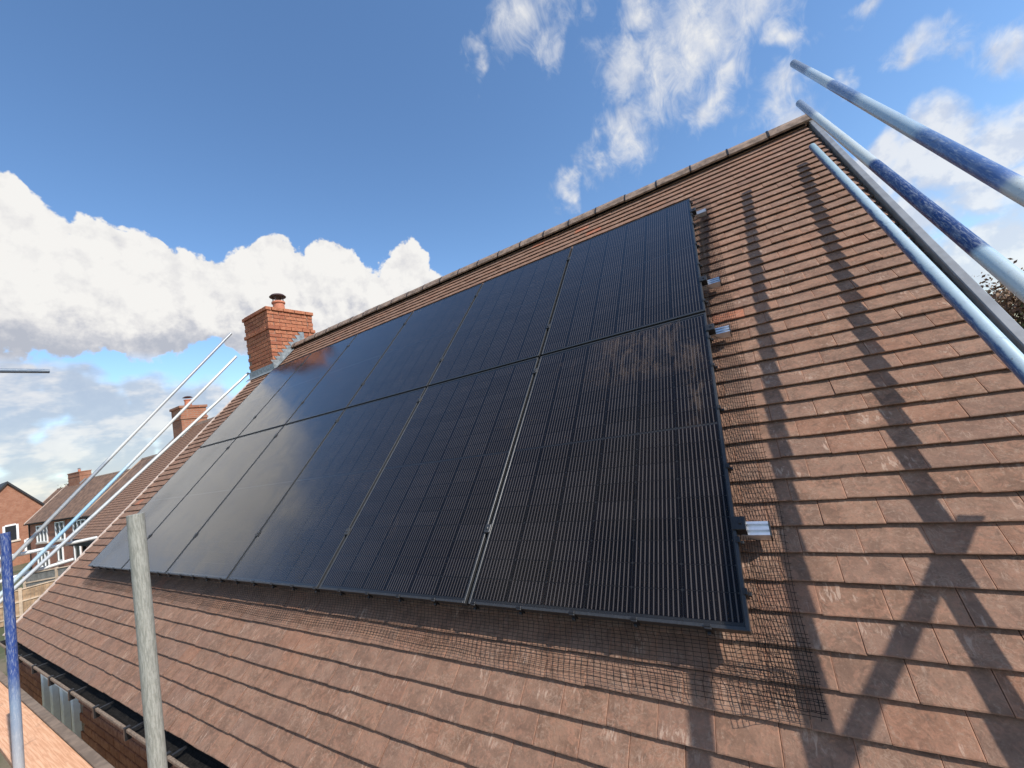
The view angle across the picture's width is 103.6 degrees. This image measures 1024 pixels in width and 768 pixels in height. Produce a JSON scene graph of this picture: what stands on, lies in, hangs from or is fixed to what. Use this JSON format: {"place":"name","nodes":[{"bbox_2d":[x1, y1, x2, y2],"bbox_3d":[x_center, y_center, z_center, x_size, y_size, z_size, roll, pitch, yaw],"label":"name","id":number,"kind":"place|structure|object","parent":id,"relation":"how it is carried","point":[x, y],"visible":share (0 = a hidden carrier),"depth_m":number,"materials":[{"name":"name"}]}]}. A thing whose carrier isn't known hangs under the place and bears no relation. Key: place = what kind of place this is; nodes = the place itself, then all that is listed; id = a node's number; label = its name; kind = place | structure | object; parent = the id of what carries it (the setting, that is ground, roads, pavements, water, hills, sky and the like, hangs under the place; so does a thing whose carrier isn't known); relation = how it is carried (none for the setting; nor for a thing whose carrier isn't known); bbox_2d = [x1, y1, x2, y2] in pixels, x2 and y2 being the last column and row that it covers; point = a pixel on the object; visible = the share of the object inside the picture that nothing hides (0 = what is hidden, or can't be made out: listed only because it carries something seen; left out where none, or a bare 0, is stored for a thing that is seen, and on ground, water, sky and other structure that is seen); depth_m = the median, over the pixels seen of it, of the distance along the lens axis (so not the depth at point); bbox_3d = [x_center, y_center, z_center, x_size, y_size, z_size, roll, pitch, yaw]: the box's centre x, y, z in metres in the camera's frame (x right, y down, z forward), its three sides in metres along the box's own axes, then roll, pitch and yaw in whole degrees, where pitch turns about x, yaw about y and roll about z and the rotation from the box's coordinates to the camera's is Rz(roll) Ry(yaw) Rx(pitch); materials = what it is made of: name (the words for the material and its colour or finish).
{"place":"outdoors","nodes":[
{"label":"outdoors","id":0,"kind":"place"},
{"bbox_2d":[0,556,7,675],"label":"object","id":1,"kind":"object","parent":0,"point":[3,615],"visible":0.02,"depth_m":5.18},
{"bbox_2d":[0,558,73,583],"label":"scaffold tube","id":2,"kind":"object","parent":1,"relation":"attached to","point":[52,565],"visible":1,"depth_m":5.54,"materials":[{"name":"silver metal"}]},
{"bbox_2d":[0,536,96,559],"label":"scaffold tube","id":3,"kind":"object","parent":1,"relation":"attached to","point":[55,546],"visible":0.54,"depth_m":5.62,"materials":[{"name":"silver metal"}]},
{"bbox_2d":[0,333,231,573],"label":"scaffold tube","id":4,"kind":"object","parent":1,"relation":"attached to","point":[83,485],"visible":1,"depth_m":6.20,"materials":[{"name":"silver metal"}]},
{"bbox_2d":[0,356,236,597],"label":"scaffold tube","id":5,"kind":"object","parent":1,"relation":"attached to","point":[85,508],"visible":1,"depth_m":6.16,"materials":[{"name":"silver metal"}]},
{"bbox_2d":[0,372,248,603],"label":"scaffold tube","id":6,"kind":"object","parent":1,"relation":"attached to","point":[77,530],"visible":0.83,"depth_m":6.18,"materials":[{"name":"silver metal"}]},
{"bbox_2d":[0,562,38,767],"bbox_3d":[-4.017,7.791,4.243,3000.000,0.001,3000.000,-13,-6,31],"label":"ground","id":7,"kind":"structure","parent":0,"point":[17,569],"depth_m":20.16,"materials":[{"name":"green plant"}]},
{"bbox_2d":[0,532,24,767],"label":"scaffold post","id":8,"kind":"object","parent":7,"relation":"on","point":[16,726],"visible":1,"depth_m":2.63,"materials":[{"name":"blue metal"}]},
{"bbox_2d":[0,682,92,767],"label":"scaffold board","id":9,"kind":"object","parent":8,"relation":"attached to","point":[45,746],"depth_m":2.96,"materials":[{"name":"beige wood"}]},
{"bbox_2d":[0,481,44,567],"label":"brick house","id":10,"kind":"structure","parent":7,"relation":"on","point":[19,507],"depth_m":51.12,"materials":[{"name":"red brick"}]},
{"bbox_2d":[2,523,20,541],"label":"window","id":11,"kind":"structure","parent":10,"relation":"in","point":[13,528],"depth_m":50.68,"materials":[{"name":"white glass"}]},
{"bbox_2d":[23,538,29,551],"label":"window","id":12,"kind":"structure","parent":10,"relation":"in","point":[27,548],"depth_m":51.38,"materials":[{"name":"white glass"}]},
{"bbox_2d":[0,579,55,626],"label":"garden fence","id":13,"kind":"object","parent":7,"relation":"on","point":[23,604],"visible":0.25,"depth_m":24.54,"materials":[{"name":"beige wood"}]},
{"bbox_2d":[22,565,69,597],"bbox_3d":[-34.615,14.896,30.686,4.911,1.870,0.140,-10,-5,-2],"label":"garden fence","id":14,"kind":"object","parent":7,"relation":"on","point":[47,575],"visible":0.24,"depth_m":30.67,"materials":[{"name":"grey wood"}]},
{"bbox_2d":[126,512,167,767],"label":"scaffold post","id":15,"kind":"object","parent":7,"relation":"on","point":[156,752],"visible":1,"depth_m":1.37,"materials":[{"name":"grey metal"}]},
{"bbox_2d":[0,114,1023,767],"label":"brick house","id":16,"kind":"structure","parent":7,"relation":"on","point":[886,386],"depth_m":1.72,"materials":[{"name":"tile"}]},
{"bbox_2d":[40,674,81,737],"bbox_3d":[-4.252,3.221,3.825,1.140,0.860,0.080,-13,-6,31],"label":"window","id":17,"kind":"structure","parent":16,"relation":"in","point":[50,694],"depth_m":3.72,"materials":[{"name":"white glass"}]},
{"bbox_2d":[82,566,825,721],"bbox_3d":[-2.071,1.542,2.943,7.047,0.196,0.101,-13,-51,31],"label":"wire mesh","id":18,"kind":"object","parent":16,"relation":"on","point":[708,629],"visible":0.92,"depth_m":1.69,"materials":[{"name":"black metal"}]},
{"bbox_2d":[147,516,773,540],"bbox_3d":[-2.020,1.262,3.250,7.067,0.130,0.112,-13,-51,31],"label":"mounting rail","id":19,"kind":"object","parent":16,"relation":"attached to","point":[758,530],"visible":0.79,"depth_m":1.49,"materials":[{"name":"metal"}]},
{"bbox_2d":[88,439,235,569],"bbox_3d":[-4.343,1.451,5.077,1.134,0.032,1.722,-13,39,31],"label":"solar panel","id":20,"kind":"object","parent":19,"relation":"attached to","point":[163,502],"visible":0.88,"depth_m":5.02,"materials":[{"name":"black glass"}]},
{"bbox_2d":[122,426,283,574],"bbox_3d":[-3.377,1.220,4.489,1.134,0.032,1.722,-13,39,31],"label":"solar panel","id":21,"kind":"object","parent":19,"relation":"attached to","point":[170,538],"visible":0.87,"depth_m":4.40,"materials":[{"name":"black glass"}]},
{"bbox_2d":[165,409,344,580],"bbox_3d":[-2.411,0.989,3.901,1.134,0.032,1.722,-13,39,31],"label":"solar panel","id":22,"kind":"object","parent":19,"relation":"attached to","point":[219,545],"visible":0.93,"depth_m":3.75,"materials":[{"name":"black glass"}]},
{"bbox_2d":[227,387,425,590],"bbox_3d":[-1.445,0.758,3.313,1.134,0.032,1.722,-13,39,31],"label":"solar panel","id":23,"kind":"object","parent":19,"relation":"attached to","point":[298,541],"visible":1,"depth_m":3.14,"materials":[{"name":"black glass"}]},
{"bbox_2d":[318,357,539,605],"bbox_3d":[-0.479,0.527,2.726,1.134,0.032,1.722,-13,39,31],"label":"solar panel","id":24,"kind":"object","parent":19,"relation":"attached to","point":[423,519],"visible":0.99,"depth_m":2.52,"materials":[{"name":"black glass"}]},
{"bbox_2d":[226,323,731,449],"bbox_3d":[-1.731,0.419,4.056,7.067,0.130,0.112,-13,-51,31],"label":"mounting rail","id":25,"kind":"object","parent":16,"relation":"attached to","point":[722,332],"visible":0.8,"depth_m":2.30,"materials":[{"name":"metal"}]},
{"bbox_2d":[468,312,751,634],"bbox_3d":[0.487,0.296,2.138,1.134,0.032,1.722,-13,39,31],"label":"solar panel","id":26,"kind":"object","parent":25,"relation":"attached to","point":[615,501],"visible":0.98,"depth_m":1.88,"materials":[{"name":"black glass"}]},
{"bbox_2d":[253,275,721,418],"bbox_3d":[-1.603,0.049,4.410,7.067,0.130,0.113,-13,-51,31],"label":"mounting rail","id":27,"kind":"object","parent":16,"relation":"attached to","point":[713,283],"visible":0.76,"depth_m":2.65,"materials":[{"name":"metal"}]},
{"bbox_2d":[200,353,311,447],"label":"solar panel","id":28,"kind":"object","parent":27,"relation":"attached to","point":[239,419],"visible":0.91,"depth_m":6.15,"materials":[{"name":"black glass"}]},
{"bbox_2d":[238,335,356,436],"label":"solar panel","id":29,"kind":"object","parent":27,"relation":"attached to","point":[281,407],"visible":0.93,"depth_m":5.55,"materials":[{"name":"black glass"}]},
{"bbox_2d":[286,312,412,424],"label":"solar panel","id":30,"kind":"object","parent":27,"relation":"attached to","point":[338,386],"visible":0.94,"depth_m":4.95,"materials":[{"name":"black glass"}]},
{"bbox_2d":[347,284,482,407],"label":"solar panel","id":31,"kind":"object","parent":27,"relation":"attached to","point":[414,353],"visible":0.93,"depth_m":4.35,"materials":[{"name":"black glass"}]},
{"bbox_2d":[428,247,571,385],"bbox_3d":[-0.060,-0.694,3.895,1.134,1.722,0.032,-13,-51,31],"label":"solar panel","id":32,"kind":"object","parent":27,"relation":"attached to","point":[507,319],"visible":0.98,"depth_m":3.74,"materials":[{"name":"black glass"}]},
{"bbox_2d":[541,198,705,355],"bbox_3d":[0.906,-0.925,3.307,1.134,1.722,0.032,-13,-51,31],"label":"solar panel","id":33,"kind":"object","parent":27,"relation":"attached to","point":[640,273],"visible":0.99,"depth_m":3.13,"materials":[{"name":"black glass"}]},
{"bbox_2d":[301,208,707,364],"bbox_3d":[-1.338,-0.724,5.150,7.067,0.130,0.112,-13,-51,31],"label":"mounting rail","id":34,"kind":"object","parent":16,"relation":"attached to","point":[702,213],"visible":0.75,"depth_m":3.39,"materials":[{"name":"metal"}]},
{"bbox_2d":[689,196,828,714],"bbox_3d":[1.241,-0.398,2.389,0.166,3.731,0.104,-13,-51,31],"label":"wire mesh","id":35,"kind":"object","parent":16,"relation":"attached to","point":[747,593],"visible":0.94,"depth_m":1.62,"materials":[{"name":"black metal"}]},
{"bbox_2d":[790,59,1023,206],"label":"scaffold tube","id":36,"kind":"object","parent":16,"relation":"attached to","point":[1004,181],"visible":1,"depth_m":1.38,"materials":[{"name":"silver metal"}]},
{"bbox_2d":[796,99,1023,302],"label":"scaffold tube","id":37,"kind":"object","parent":16,"relation":"attached to","point":[1002,269],"visible":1,"depth_m":1.49,"materials":[{"name":"silver metal"}]},
{"bbox_2d":[809,143,1023,384],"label":"scaffold tube","id":38,"kind":"object","parent":16,"relation":"attached to","point":[1003,347],"visible":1,"depth_m":1.65,"materials":[{"name":"silver metal"}]},
{"bbox_2d":[974,258,1023,328],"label":"tree","id":39,"kind":"object","parent":7,"relation":"on","point":[1007,299],"visible":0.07,"depth_m":18.97,"materials":[{"name":"brown plant"}]},
{"bbox_2d":[0,368,49,372],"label":"scaffold tube","id":40,"kind":"object","parent":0,"point":[2,370],"visible":1,"depth_m":4.46,"materials":[{"name":"silver metal"}]},
{"bbox_2d":[43,487,63,503],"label":"brick house","id":41,"kind":"structure","parent":0,"point":[52,495],"depth_m":56.51,"materials":[{"name":"ceramic"}]},
{"bbox_2d":[23,468,129,569],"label":"brick house","id":42,"kind":"structure","parent":0,"point":[76,505],"depth_m":42.53,"materials":[{"name":"ceramic"}]},
{"bbox_2d":[36,525,48,543],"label":"window","id":43,"kind":"structure","parent":42,"relation":"in","point":[42,538],"depth_m":42.37,"materials":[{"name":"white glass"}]},
{"bbox_2d":[37,551,49,568],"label":"window","id":44,"kind":"structure","parent":42,"relation":"in","point":[46,553],"depth_m":42.20,"materials":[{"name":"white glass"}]},
{"bbox_2d":[54,521,65,541],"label":"window","id":45,"kind":"structure","parent":42,"relation":"in","point":[60,525],"depth_m":41.06,"materials":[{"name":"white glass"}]},
{"bbox_2d":[57,547,63,561],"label":"window","id":46,"kind":"structure","parent":42,"relation":"in","point":[60,552],"depth_m":40.95,"materials":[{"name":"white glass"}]},
{"bbox_2d":[73,546,81,560],"bbox_3d":[-42.713,16.897,39.671,1.200,2.100,0.115,-12,-6,22],"label":"window","id":47,"kind":"structure","parent":42,"relation":"in","point":[77,549],"depth_m":39.78,"materials":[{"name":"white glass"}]},
{"bbox_2d":[72,519,85,530],"bbox_3d":[-42.534,14.235,39.653,2.400,1.750,0.115,-12,-6,22],"label":"window","id":48,"kind":"structure","parent":42,"relation":"in","point":[78,522],"depth_m":39.80,"materials":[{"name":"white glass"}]},
{"bbox_2d":[79,454,156,519],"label":"brick house","id":49,"kind":"structure","parent":0,"point":[123,480],"depth_m":28.88,"materials":[{"name":"ceramic"}]},
{"bbox_2d":[69,396,213,552],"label":"brick house","id":50,"kind":"structure","parent":0,"point":[98,524],"depth_m":13.96,"materials":[{"name":"brick"}]},
{"bbox_2d":[0,0,1023,501],"label":"sky","id":51,"kind":"structure","parent":0,"point":[169,169],"materials":[{"name":"blue"}]},
{"bbox_2d":[1016,302,1023,327],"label":"tree","id":52,"kind":"object","parent":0,"point":[1022,324],"visible":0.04,"depth_m":17.94,"materials":[{"name":"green plant"}]},
{"label":"scaffold tube","id":53,"kind":"object","parent":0,"visible":0},
{"bbox_2d":[0,670,114,767],"bbox_3d":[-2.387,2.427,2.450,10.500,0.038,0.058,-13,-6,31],"label":"scaffold board","id":54,"kind":"object","parent":53,"relation":"on","point":[88,754],"depth_m":3.07,"materials":[{"name":"brown wood"}]}
]}

